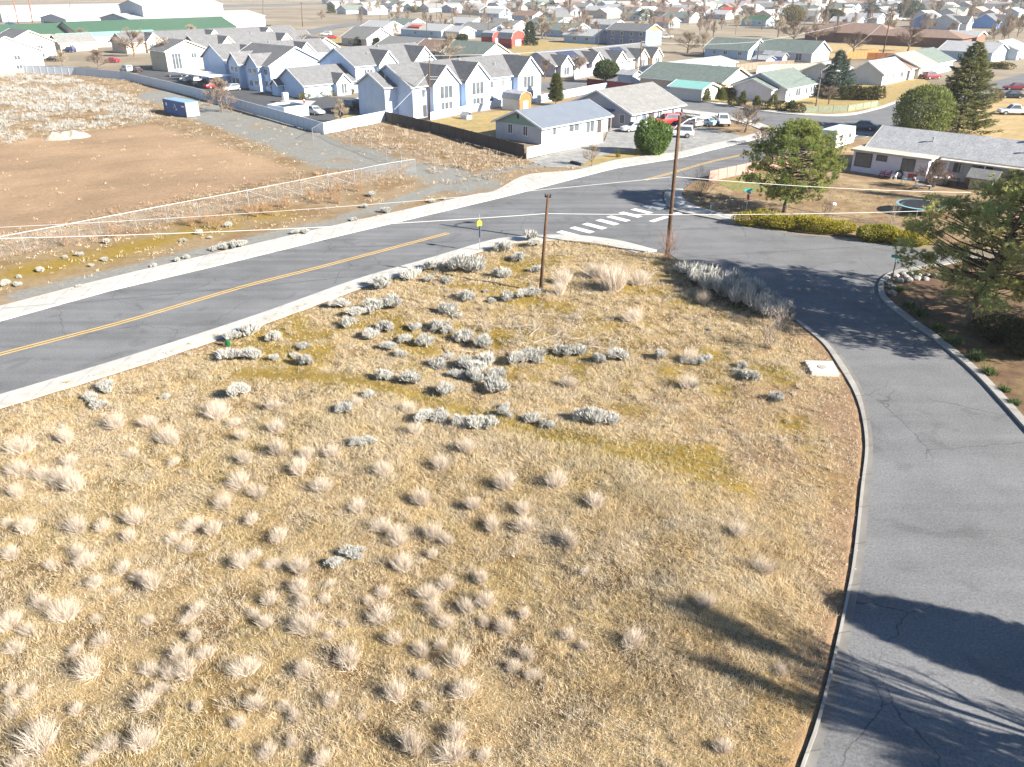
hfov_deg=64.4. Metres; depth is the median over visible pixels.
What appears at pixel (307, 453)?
bunchgrass
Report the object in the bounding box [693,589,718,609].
bunchgrass
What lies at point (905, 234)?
hedge
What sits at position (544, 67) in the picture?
bare tree
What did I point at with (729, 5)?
house
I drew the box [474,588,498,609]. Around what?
bunchgrass
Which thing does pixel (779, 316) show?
bare shrub
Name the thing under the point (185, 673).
bunchgrass
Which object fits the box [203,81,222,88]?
parked car
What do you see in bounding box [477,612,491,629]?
bunchgrass
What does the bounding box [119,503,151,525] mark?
bunchgrass
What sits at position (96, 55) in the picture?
bare tree
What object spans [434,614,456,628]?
bunchgrass
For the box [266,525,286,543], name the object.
bunchgrass
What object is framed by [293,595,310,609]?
bunchgrass
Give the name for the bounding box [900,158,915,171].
window
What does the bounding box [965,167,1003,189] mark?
shed
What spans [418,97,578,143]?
apartment yard
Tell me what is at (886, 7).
house
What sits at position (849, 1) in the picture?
house
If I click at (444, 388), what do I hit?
sagebrush
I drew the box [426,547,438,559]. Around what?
bunchgrass
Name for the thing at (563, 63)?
house
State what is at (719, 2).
house
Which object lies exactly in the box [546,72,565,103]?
cypress tree
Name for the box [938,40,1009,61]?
house
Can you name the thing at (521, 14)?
house
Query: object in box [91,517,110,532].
bunchgrass
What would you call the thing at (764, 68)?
fence
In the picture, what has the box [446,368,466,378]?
sagebrush
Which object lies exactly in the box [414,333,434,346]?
sagebrush
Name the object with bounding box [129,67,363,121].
car park
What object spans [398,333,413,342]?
sagebrush
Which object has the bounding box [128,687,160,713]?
bunchgrass
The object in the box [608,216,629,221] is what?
crosswalk bar
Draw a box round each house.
[0,28,56,60]
[0,36,44,73]
[49,33,97,51]
[109,25,293,53]
[147,38,205,71]
[184,30,309,46]
[200,38,330,82]
[225,42,319,91]
[303,36,339,48]
[316,42,435,92]
[326,1,347,8]
[336,5,361,13]
[340,26,393,45]
[344,2,361,4]
[354,53,542,117]
[358,5,387,14]
[359,2,374,5]
[361,20,402,33]
[375,35,430,44]
[380,3,402,11]
[388,18,424,25]
[390,1,408,8]
[399,22,451,37]
[403,3,425,10]
[417,38,448,59]
[420,3,443,11]
[439,40,511,58]
[441,4,464,12]
[445,25,475,38]
[447,17,481,25]
[460,111,471,119]
[461,5,485,14]
[461,22,505,36]
[466,3,485,5]
[467,1,487,5]
[479,8,511,17]
[479,17,512,21]
[480,6,509,10]
[487,19,524,30]
[490,0,508,5]
[491,99,613,144]
[501,3,527,11]
[511,10,542,20]
[524,1,545,8]
[529,17,569,28]
[529,47,603,76]
[533,6,555,12]
[534,0,548,2]
[538,4,561,6]
[539,11,572,20]
[541,22,590,36]
[547,0,564,3]
[552,7,581,16]
[562,28,606,43]
[570,81,686,127]
[572,2,593,10]
[583,6,610,14]
[588,43,663,68]
[590,19,624,30]
[593,8,622,18]
[596,1,615,5]
[604,4,625,7]
[606,22,663,45]
[613,1,630,4]
[617,6,642,10]
[620,10,649,20]
[622,4,641,6]
[637,61,751,88]
[640,2,661,6]
[641,6,656,12]
[648,16,680,27]
[655,7,683,16]
[661,11,698,22]
[667,0,678,2]
[672,4,698,8]
[678,1,698,4]
[682,7,711,17]
[693,3,712,9]
[700,2,718,9]
[703,37,762,59]
[705,10,733,18]
[707,0,723,6]
[718,3,740,9]
[720,0,738,2]
[722,7,742,14]
[724,2,746,5]
[729,77,778,101]
[731,67,818,102]
[740,4,763,12]
[741,15,774,26]
[754,9,783,19]
[754,38,831,62]
[755,3,775,9]
[757,1,776,3]
[799,5,821,9]
[799,61,853,83]
[800,10,822,21]
[829,6,856,10]
[829,16,864,22]
[831,8,857,15]
[835,0,855,2]
[836,2,861,10]
[845,4,859,12]
[845,12,885,22]
[851,57,910,85]
[851,125,1023,187]
[852,1,871,8]
[859,57,917,79]
[872,6,890,11]
[873,5,898,8]
[874,9,899,19]
[880,0,901,4]
[880,50,939,78]
[894,7,923,16]
[909,13,939,27]
[910,10,941,18]
[911,47,955,73]
[926,4,955,11]
[928,13,973,29]
[936,6,969,15]
[937,8,964,15]
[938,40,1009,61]
[944,0,964,3]
[950,30,987,41]
[958,1,972,6]
[966,5,995,8]
[969,6,988,15]
[972,13,1009,28]
[978,9,1001,16]
[983,3,1009,9]
[987,2,1009,3]
[996,38,1023,59]
[1001,3,1023,6]
[1004,7,1023,16]
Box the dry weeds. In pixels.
[0,72,579,305]
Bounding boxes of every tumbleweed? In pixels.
[52,233,75,245]
[102,223,123,237]
[183,210,195,226]
[201,212,212,223]
[208,216,221,228]
[241,203,255,212]
[248,203,259,216]
[256,199,269,211]
[265,200,273,215]
[280,194,291,207]
[304,188,315,199]
[308,194,327,203]
[324,186,338,199]
[331,180,344,190]
[332,193,342,203]
[351,183,363,191]
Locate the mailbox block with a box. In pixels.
[281,92,288,101]
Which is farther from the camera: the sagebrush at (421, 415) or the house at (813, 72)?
the house at (813, 72)
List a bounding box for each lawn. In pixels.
[310,114,359,131]
[329,37,350,46]
[427,110,511,136]
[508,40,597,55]
[711,78,935,112]
[716,171,779,191]
[827,43,920,58]
[924,93,1023,139]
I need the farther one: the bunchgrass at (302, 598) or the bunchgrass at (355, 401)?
the bunchgrass at (355, 401)
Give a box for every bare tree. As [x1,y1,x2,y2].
[52,49,67,66]
[76,28,86,32]
[83,49,109,68]
[110,27,148,56]
[149,37,171,51]
[185,24,196,29]
[202,76,236,111]
[295,32,314,38]
[316,10,325,19]
[331,98,348,118]
[357,6,362,26]
[390,22,398,35]
[395,5,399,14]
[422,6,426,22]
[427,13,435,22]
[431,32,463,58]
[451,5,457,16]
[462,2,477,16]
[499,21,516,30]
[505,1,513,10]
[515,0,520,9]
[523,16,529,31]
[533,14,553,38]
[538,58,553,78]
[541,21,551,38]
[549,10,557,24]
[560,18,567,38]
[563,0,574,12]
[568,18,574,29]
[570,24,586,33]
[570,55,587,69]
[575,10,581,22]
[581,6,586,22]
[583,143,599,165]
[592,21,601,28]
[620,6,627,20]
[638,8,655,20]
[647,10,654,23]
[659,15,667,30]
[660,0,665,9]
[666,13,675,34]
[672,30,701,52]
[685,9,691,21]
[690,3,706,13]
[690,31,711,53]
[696,16,702,35]
[703,14,710,31]
[710,20,717,31]
[718,16,726,29]
[730,103,765,132]
[731,6,737,19]
[733,12,740,33]
[737,5,754,16]
[744,15,751,25]
[752,126,770,142]
[766,17,786,36]
[771,7,779,17]
[777,0,784,7]
[779,20,810,38]
[807,22,831,39]
[812,9,817,23]
[816,86,837,103]
[817,7,824,24]
[821,8,830,24]
[824,11,828,23]
[834,14,841,39]
[842,30,871,51]
[851,14,857,22]
[866,5,872,21]
[884,13,897,26]
[895,23,925,50]
[900,0,910,20]
[909,11,915,26]
[909,159,959,188]
[917,12,927,26]
[924,2,943,10]
[926,12,933,28]
[929,14,937,28]
[936,0,945,11]
[948,20,958,29]
[965,0,984,8]
[987,29,999,38]
[990,18,1002,40]
[990,88,1004,102]
[998,4,1005,13]
[1001,14,1012,38]
[1005,4,1012,14]
[1006,15,1017,37]
[1015,14,1023,36]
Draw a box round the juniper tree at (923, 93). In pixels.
[891,83,959,131]
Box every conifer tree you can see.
[325,3,335,12]
[352,36,361,45]
[371,37,379,44]
[523,21,539,45]
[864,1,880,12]
[925,40,1003,135]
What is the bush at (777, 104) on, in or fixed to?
on the opposite lawn at (895, 91)
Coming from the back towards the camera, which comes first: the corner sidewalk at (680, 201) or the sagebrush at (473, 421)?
the corner sidewalk at (680, 201)
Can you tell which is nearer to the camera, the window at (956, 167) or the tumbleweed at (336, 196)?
the tumbleweed at (336, 196)
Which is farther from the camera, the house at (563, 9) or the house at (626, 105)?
the house at (563, 9)
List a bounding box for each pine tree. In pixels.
[736,117,848,212]
[892,168,1023,327]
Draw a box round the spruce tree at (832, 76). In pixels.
[815,49,860,97]
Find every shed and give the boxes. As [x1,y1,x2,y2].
[408,24,423,28]
[481,30,498,42]
[497,29,525,45]
[501,89,531,110]
[615,69,641,83]
[750,55,776,61]
[762,50,780,54]
[769,52,789,60]
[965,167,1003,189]
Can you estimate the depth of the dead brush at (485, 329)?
56.28 m
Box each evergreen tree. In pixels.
[407,5,421,12]
[455,33,468,40]
[592,58,619,79]
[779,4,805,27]
[822,9,843,23]
[897,0,924,17]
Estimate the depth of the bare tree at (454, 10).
445.98 m
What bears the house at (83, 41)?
on the ground at (292, 16)
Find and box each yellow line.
[0,233,444,352]
[1,233,449,354]
[647,152,749,178]
[648,152,753,179]
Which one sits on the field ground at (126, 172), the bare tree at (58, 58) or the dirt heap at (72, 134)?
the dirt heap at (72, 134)
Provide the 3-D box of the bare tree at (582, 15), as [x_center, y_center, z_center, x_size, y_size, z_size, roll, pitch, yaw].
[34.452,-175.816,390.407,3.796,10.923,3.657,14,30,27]
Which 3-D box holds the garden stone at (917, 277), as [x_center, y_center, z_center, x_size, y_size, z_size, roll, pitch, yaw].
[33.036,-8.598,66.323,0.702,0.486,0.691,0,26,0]
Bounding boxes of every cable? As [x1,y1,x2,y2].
[0,209,962,238]
[11,177,981,226]
[429,42,641,55]
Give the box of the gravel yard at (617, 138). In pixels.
[528,114,759,168]
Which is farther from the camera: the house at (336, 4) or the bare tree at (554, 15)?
the house at (336, 4)
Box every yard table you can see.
[900,176,918,187]
[943,175,959,185]
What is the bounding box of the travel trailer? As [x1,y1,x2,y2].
[819,124,855,148]
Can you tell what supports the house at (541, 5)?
on the ground at (292, 16)
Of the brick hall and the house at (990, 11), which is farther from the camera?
the house at (990, 11)
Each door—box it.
[423,105,426,116]
[523,101,527,108]
[597,119,601,132]
[958,164,969,181]
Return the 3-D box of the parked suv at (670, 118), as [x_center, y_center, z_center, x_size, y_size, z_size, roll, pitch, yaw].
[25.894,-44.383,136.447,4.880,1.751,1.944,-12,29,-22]
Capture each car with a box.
[43,56,60,60]
[104,57,120,62]
[130,66,142,72]
[166,70,186,76]
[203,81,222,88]
[224,83,242,90]
[308,105,324,114]
[326,35,336,38]
[619,121,644,131]
[703,116,717,126]
[846,120,877,130]
[997,90,1023,98]
[1002,83,1023,89]
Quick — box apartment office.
[268,63,358,98]
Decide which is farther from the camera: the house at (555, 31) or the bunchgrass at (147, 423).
the house at (555, 31)
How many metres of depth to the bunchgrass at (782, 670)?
28.44 m
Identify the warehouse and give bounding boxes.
[0,3,119,21]
[39,12,119,22]
[99,10,265,27]
[118,0,209,16]
[201,0,222,10]
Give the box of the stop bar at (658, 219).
[650,216,667,221]
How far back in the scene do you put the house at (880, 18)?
451.00 m
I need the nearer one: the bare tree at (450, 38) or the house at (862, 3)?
the bare tree at (450, 38)
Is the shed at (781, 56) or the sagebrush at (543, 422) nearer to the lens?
the sagebrush at (543, 422)
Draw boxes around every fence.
[0,159,415,255]
[22,65,385,133]
[312,122,434,165]
[385,111,524,157]
[431,99,501,119]
[499,43,511,48]
[526,131,603,158]
[537,83,607,103]
[574,67,594,79]
[587,78,635,87]
[617,61,635,69]
[708,156,787,180]
[710,198,905,228]
[736,60,793,70]
[756,63,817,73]
[803,100,878,112]
[846,49,878,58]
[867,52,893,58]
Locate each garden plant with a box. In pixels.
[891,284,906,291]
[901,300,915,308]
[907,268,923,276]
[907,304,932,317]
[928,319,949,332]
[940,332,971,346]
[963,348,990,361]
[978,363,1001,376]
[999,382,1012,392]
[1007,396,1022,405]
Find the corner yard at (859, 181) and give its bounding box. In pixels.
[683,129,1023,249]
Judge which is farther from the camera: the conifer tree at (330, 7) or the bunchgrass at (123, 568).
the conifer tree at (330, 7)
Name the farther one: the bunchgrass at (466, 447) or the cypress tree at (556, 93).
the cypress tree at (556, 93)
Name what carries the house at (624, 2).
on the ground at (292, 16)
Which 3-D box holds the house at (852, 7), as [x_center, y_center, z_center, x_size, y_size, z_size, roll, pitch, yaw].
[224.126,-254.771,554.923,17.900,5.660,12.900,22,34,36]
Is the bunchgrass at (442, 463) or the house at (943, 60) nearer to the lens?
the bunchgrass at (442, 463)
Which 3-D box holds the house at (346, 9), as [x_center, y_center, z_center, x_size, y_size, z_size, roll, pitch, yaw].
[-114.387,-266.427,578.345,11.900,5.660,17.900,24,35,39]
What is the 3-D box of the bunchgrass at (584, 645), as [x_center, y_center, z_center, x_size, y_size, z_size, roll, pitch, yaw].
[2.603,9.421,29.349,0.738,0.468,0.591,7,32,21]
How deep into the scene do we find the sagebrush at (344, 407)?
44.67 m
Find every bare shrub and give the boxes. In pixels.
[654,219,686,259]
[677,159,729,195]
[749,313,795,352]
[765,297,794,327]
[821,196,839,218]
[888,203,902,225]
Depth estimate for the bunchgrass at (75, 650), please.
29.29 m
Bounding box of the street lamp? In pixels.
[815,69,839,105]
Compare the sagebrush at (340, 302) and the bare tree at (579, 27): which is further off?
the bare tree at (579, 27)
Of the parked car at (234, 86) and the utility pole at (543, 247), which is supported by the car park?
the parked car at (234, 86)
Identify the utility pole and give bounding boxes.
[425,54,433,119]
[539,194,550,290]
[639,40,644,70]
[665,114,707,256]
[883,9,895,52]
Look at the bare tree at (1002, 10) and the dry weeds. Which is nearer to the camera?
the dry weeds
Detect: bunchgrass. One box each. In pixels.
[0,456,29,476]
[0,515,12,527]
[0,543,20,561]
[0,606,21,633]
[1,635,27,655]
[2,432,39,454]
[2,678,17,696]
[4,482,24,498]
[4,700,21,718]
[5,754,30,766]
[7,709,63,758]
[13,513,37,535]
[15,621,38,636]
[17,684,37,700]
[27,591,55,609]
[31,462,53,481]
[40,463,78,484]
[41,558,59,570]
[42,595,84,623]
[51,426,74,444]
[58,472,85,494]
[59,452,80,466]
[62,515,89,536]
[65,642,83,657]
[68,541,88,556]
[68,649,108,683]
[68,699,83,716]
[69,549,97,568]
[77,749,102,765]
[85,574,103,589]
[90,613,102,621]
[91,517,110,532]
[92,629,111,648]
[96,729,119,754]
[100,409,129,429]
[109,586,120,594]
[114,557,130,576]
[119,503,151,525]
[119,527,136,543]
[121,723,160,756]
[122,447,141,457]
[126,567,146,581]
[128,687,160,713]
[132,414,160,429]
[134,659,162,677]
[136,569,163,590]
[141,613,156,625]
[147,680,172,693]
[151,422,179,442]
[158,664,178,680]
[160,431,180,444]
[163,527,181,544]
[165,643,186,660]
[167,456,180,466]
[171,651,195,684]
[174,538,197,553]
[180,514,205,531]
[180,609,195,624]
[186,625,202,641]
[188,596,206,618]
[190,701,202,712]
[194,641,217,660]
[200,401,236,420]
[202,517,222,535]
[203,398,227,411]
[212,490,233,510]
[223,651,267,678]
[226,470,250,490]
[227,415,240,426]
[227,547,253,570]
[229,713,248,730]
[232,427,249,440]
[232,446,252,466]
[240,692,269,711]
[244,508,257,525]
[245,481,269,498]
[247,606,260,619]
[248,549,264,561]
[253,611,275,628]
[257,739,278,762]
[258,587,279,606]
[261,556,283,570]
[263,397,286,410]
[263,415,286,433]
[264,438,287,457]
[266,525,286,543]
[275,700,293,711]
[281,578,313,596]
[282,734,297,748]
[284,552,313,575]
[285,612,321,637]
[285,705,300,724]
[289,451,307,476]
[289,575,305,591]
[289,610,319,635]
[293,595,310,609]
[293,662,316,679]
[294,591,312,603]
[294,655,312,674]
[295,442,314,458]
[302,474,336,493]
[311,746,332,766]
[312,612,325,619]
[318,593,332,604]
[319,443,342,458]
[320,688,339,707]
[321,629,333,639]
[324,579,336,588]
[332,637,362,671]
[338,617,348,627]
[347,495,366,513]
[351,396,362,406]
[357,712,367,719]
[361,598,397,630]
[363,593,374,606]
[366,512,392,533]
[367,456,392,478]
[372,583,391,599]
[380,627,402,645]
[380,674,413,702]
[385,522,408,539]
[389,531,409,548]
[389,548,416,574]
[393,722,428,760]
[398,398,414,413]
[406,418,426,435]
[408,638,430,659]
[410,486,432,507]
[412,581,448,600]
[414,663,437,681]
[419,696,434,713]
[421,520,449,541]
[421,595,440,615]
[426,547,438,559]
[427,732,473,766]
[428,451,454,471]
[433,635,449,651]
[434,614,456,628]
[437,529,455,546]
[437,574,457,590]
[438,717,468,742]
[442,643,471,670]
[444,679,480,700]
[455,437,478,452]
[456,596,477,615]
[462,494,483,510]
[474,568,490,584]
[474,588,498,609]
[474,742,493,762]
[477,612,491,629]
[482,512,501,532]
[486,467,521,491]
[494,614,514,635]
[501,657,523,673]
[508,512,536,533]
[513,498,533,515]
[518,604,530,619]
[518,645,537,662]
[521,666,540,680]
[541,466,569,491]
[548,267,573,284]
[549,280,566,295]
[556,374,583,388]
[557,524,582,549]
[559,627,576,639]
[577,638,592,650]
[579,260,612,278]
[580,566,591,575]
[583,491,608,510]
[599,260,633,291]
[620,307,645,322]
[621,627,648,650]
[626,266,653,285]
[675,371,702,388]
[679,345,705,364]
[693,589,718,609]
[696,288,714,305]
[711,735,733,755]
[729,518,747,538]
[743,554,780,576]
[773,661,791,677]
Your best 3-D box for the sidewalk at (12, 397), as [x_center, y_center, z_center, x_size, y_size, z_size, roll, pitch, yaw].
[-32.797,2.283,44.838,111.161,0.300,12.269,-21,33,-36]
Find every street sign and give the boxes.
[477,219,481,249]
[745,188,752,209]
[891,254,901,280]
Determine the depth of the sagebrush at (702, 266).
65.36 m
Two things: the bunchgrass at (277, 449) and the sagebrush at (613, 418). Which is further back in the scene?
the sagebrush at (613, 418)
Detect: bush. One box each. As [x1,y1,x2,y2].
[298,93,310,98]
[309,89,321,97]
[322,89,334,96]
[633,115,673,154]
[727,97,744,105]
[754,100,770,109]
[773,101,789,110]
[788,102,806,112]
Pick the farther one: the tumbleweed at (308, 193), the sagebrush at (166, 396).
the tumbleweed at (308, 193)
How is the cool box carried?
on the corner yard at (859, 181)
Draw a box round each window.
[13,55,20,59]
[16,64,22,69]
[171,53,182,69]
[191,52,196,57]
[364,69,372,74]
[421,89,425,97]
[489,81,493,87]
[501,79,504,86]
[508,123,512,133]
[523,125,527,136]
[552,127,556,135]
[568,123,579,132]
[585,120,594,132]
[619,114,624,123]
[656,110,661,117]
[795,53,801,60]
[795,88,800,96]
[854,152,872,167]
[876,155,887,161]
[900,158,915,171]
[952,162,964,173]
[971,165,993,169]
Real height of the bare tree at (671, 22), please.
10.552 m
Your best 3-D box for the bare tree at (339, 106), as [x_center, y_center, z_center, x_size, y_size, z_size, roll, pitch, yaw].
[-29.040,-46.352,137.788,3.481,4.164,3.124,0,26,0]
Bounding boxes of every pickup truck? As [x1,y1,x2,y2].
[182,75,207,82]
[662,34,673,38]
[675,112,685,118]
[715,113,729,125]
[996,104,1023,114]
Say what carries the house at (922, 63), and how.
on the ground at (292, 16)
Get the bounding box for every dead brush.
[440,318,454,328]
[473,320,508,331]
[496,315,526,328]
[505,327,533,345]
[513,315,556,331]
[535,333,566,354]
[546,324,574,336]
[560,307,588,320]
[569,329,605,347]
[597,338,630,348]
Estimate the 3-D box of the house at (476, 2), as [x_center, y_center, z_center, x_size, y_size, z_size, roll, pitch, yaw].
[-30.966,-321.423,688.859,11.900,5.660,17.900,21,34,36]
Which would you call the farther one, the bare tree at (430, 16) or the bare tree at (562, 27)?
the bare tree at (430, 16)
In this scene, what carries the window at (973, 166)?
in the house at (894, 149)
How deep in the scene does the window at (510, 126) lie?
123.39 m
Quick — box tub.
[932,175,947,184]
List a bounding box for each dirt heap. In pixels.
[44,131,70,140]
[63,130,90,138]
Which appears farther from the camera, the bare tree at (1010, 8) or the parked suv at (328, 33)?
the bare tree at (1010, 8)
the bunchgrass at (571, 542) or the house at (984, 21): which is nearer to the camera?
the bunchgrass at (571, 542)
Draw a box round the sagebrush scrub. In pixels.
[0,72,157,144]
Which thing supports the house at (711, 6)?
on the ground at (292, 16)
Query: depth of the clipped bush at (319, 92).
167.99 m
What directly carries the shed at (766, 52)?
on the ground at (292, 16)
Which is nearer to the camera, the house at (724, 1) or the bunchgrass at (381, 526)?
the bunchgrass at (381, 526)
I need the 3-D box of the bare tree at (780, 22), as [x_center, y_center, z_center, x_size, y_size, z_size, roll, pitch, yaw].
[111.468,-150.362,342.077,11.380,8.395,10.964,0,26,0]
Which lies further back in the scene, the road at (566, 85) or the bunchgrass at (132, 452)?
the road at (566, 85)
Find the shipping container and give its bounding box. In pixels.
[162,97,199,117]
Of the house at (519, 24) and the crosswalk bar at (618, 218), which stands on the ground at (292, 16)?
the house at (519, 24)
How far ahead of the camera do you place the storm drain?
50.54 m
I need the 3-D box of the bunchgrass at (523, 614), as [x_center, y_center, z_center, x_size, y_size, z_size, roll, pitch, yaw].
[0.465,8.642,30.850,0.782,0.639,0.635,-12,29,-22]
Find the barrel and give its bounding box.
[964,175,969,183]
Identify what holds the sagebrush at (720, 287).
on the lot ground at (794, 748)
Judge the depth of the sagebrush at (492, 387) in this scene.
47.34 m
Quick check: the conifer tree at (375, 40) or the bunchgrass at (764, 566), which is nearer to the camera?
the bunchgrass at (764, 566)
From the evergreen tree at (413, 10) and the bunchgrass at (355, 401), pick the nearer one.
the bunchgrass at (355, 401)
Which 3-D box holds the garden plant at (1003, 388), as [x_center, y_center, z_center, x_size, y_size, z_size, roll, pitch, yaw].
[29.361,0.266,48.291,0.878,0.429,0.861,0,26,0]
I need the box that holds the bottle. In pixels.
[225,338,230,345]
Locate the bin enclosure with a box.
[267,102,308,115]
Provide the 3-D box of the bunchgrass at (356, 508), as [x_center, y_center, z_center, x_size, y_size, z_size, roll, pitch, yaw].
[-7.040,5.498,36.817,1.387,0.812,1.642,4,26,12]
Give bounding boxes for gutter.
[800,320,872,766]
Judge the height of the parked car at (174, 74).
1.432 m
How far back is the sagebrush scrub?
155.68 m
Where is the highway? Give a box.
[0,3,321,24]
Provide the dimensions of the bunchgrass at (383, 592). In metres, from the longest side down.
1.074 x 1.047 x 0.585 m
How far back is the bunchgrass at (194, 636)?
29.82 m
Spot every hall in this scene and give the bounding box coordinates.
[0,23,67,37]
[58,17,236,32]
[59,30,152,46]
[804,22,975,47]
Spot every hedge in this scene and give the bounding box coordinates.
[716,82,736,98]
[729,208,858,233]
[839,84,885,100]
[856,222,899,241]
[884,228,934,246]
[968,313,1023,356]
[975,59,1016,69]
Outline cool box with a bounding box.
[908,173,916,178]
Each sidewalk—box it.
[0,132,764,320]
[0,234,656,408]
[669,189,735,218]
[682,109,775,129]
[702,100,899,115]
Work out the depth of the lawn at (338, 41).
320.34 m
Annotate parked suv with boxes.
[62,46,76,51]
[119,65,132,71]
[320,31,331,35]
[341,99,358,109]
[653,113,679,125]
[672,125,694,137]
[681,115,703,126]
[922,71,941,79]
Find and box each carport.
[172,70,231,86]
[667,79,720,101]
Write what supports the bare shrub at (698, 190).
on the corner yard at (859, 181)
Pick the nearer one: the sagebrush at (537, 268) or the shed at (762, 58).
the sagebrush at (537, 268)
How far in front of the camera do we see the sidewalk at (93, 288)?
77.14 m
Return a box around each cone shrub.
[615,148,620,156]
[635,146,640,154]
[702,88,711,101]
[716,88,727,102]
[736,89,747,104]
[752,95,760,105]
[767,93,778,104]
[785,99,795,109]
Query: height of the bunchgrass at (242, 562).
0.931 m
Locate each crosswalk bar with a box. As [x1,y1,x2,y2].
[557,230,577,234]
[570,227,594,232]
[582,223,605,228]
[595,219,618,224]
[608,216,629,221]
[620,212,641,217]
[631,208,652,213]
[642,205,662,209]
[653,202,666,205]
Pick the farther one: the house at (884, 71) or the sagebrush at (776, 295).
the house at (884, 71)
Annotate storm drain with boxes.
[801,360,839,376]
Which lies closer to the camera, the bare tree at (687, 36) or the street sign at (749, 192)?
the street sign at (749, 192)
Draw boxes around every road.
[0,136,807,393]
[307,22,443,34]
[541,76,617,91]
[659,215,1023,766]
[681,73,1023,146]
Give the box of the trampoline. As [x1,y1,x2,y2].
[896,199,944,215]
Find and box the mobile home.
[637,55,738,72]
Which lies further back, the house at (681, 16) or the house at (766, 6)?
the house at (766, 6)
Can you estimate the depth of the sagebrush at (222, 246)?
73.20 m
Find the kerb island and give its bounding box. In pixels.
[275,100,314,104]
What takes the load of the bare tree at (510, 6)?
on the ground at (292, 16)
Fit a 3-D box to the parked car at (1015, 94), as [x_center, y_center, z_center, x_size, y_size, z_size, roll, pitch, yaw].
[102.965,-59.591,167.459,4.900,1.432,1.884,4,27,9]
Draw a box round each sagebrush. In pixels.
[0,278,11,285]
[13,282,21,286]
[36,266,44,271]
[81,390,98,400]
[88,398,107,409]
[95,377,115,392]
[158,393,169,398]
[208,246,217,250]
[215,242,227,249]
[215,348,240,359]
[222,329,241,339]
[226,381,250,396]
[229,241,238,247]
[237,240,246,246]
[237,320,262,335]
[238,345,263,359]
[265,330,281,340]
[268,353,279,360]
[289,351,297,357]
[291,229,301,233]
[295,354,312,364]
[296,342,310,349]
[302,228,309,233]
[324,555,344,568]
[327,296,350,307]
[334,400,354,413]
[337,544,364,558]
[340,316,356,327]
[345,305,367,316]
[347,436,360,445]
[357,434,377,445]
[362,296,383,313]
[362,326,380,338]
[362,389,375,397]
[368,191,376,196]
[373,274,392,288]
[375,320,394,331]
[375,367,393,379]
[379,207,390,212]
[379,341,399,349]
[380,294,402,308]
[394,349,407,357]
[395,369,422,383]
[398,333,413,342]
[400,264,423,280]
[407,322,421,330]
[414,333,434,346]
[414,407,434,421]
[420,257,442,269]
[422,274,433,281]
[427,356,447,369]
[428,318,442,330]
[432,406,449,422]
[435,380,454,395]
[437,300,458,313]
[440,275,453,283]
[441,325,454,333]
[442,352,454,358]
[443,254,471,271]
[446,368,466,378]
[451,328,474,341]
[451,411,466,426]
[452,312,462,317]
[452,354,472,368]
[454,331,471,342]
[456,289,475,300]
[458,251,485,271]
[461,414,483,428]
[465,359,487,373]
[466,367,483,382]
[472,332,491,347]
[475,350,494,366]
[481,414,499,428]
[483,375,507,390]
[484,375,509,392]
[485,365,505,377]
[491,266,511,277]
[492,240,512,251]
[496,406,509,415]
[499,288,514,300]
[499,402,510,408]
[507,350,529,363]
[510,251,527,261]
[514,288,528,297]
[517,346,546,362]
[522,229,537,238]
[522,411,540,423]
[526,287,542,296]
[528,237,541,245]
[528,264,540,271]
[539,417,548,427]
[546,420,555,428]
[552,345,571,355]
[568,343,587,355]
[572,406,588,421]
[583,406,609,423]
[592,352,606,362]
[602,411,622,424]
[607,345,629,360]
[654,348,666,358]
[672,261,698,274]
[677,356,693,364]
[685,261,716,272]
[685,264,707,285]
[688,380,698,386]
[691,356,705,364]
[694,271,728,291]
[700,353,712,360]
[703,265,729,279]
[711,275,735,297]
[717,265,748,284]
[727,276,757,304]
[732,368,742,372]
[736,360,747,368]
[740,276,766,292]
[741,286,773,311]
[741,368,760,379]
[759,286,783,298]
[759,297,788,317]
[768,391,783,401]
[775,297,795,312]
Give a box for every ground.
[0,0,1023,762]
[0,73,580,305]
[0,240,864,766]
[884,258,1023,415]
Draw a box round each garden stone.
[887,290,896,294]
[894,277,903,282]
[904,277,912,281]
[912,275,921,280]
[921,276,928,280]
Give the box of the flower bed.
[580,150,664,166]
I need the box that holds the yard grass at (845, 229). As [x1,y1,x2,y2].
[695,167,1021,399]
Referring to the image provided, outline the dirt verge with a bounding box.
[684,113,759,134]
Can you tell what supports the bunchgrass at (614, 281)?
on the lot ground at (794, 748)
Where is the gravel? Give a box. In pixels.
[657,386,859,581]
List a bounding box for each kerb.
[664,189,735,223]
[795,319,868,766]
[878,255,1023,427]
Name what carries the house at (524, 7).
on the ground at (292, 16)
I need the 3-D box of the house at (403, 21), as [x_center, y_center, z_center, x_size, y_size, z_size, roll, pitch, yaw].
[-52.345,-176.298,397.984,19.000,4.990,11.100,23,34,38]
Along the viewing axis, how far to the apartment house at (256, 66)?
178.27 m
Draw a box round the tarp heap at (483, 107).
[477,103,489,110]
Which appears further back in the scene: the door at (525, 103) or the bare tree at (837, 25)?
the bare tree at (837, 25)
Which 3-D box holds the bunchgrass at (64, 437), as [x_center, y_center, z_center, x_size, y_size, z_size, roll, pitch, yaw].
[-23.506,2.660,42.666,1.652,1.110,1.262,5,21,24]
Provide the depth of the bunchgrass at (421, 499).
37.20 m
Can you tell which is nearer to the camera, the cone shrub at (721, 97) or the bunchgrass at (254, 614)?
the bunchgrass at (254, 614)
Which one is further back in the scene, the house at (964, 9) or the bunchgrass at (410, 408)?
the house at (964, 9)

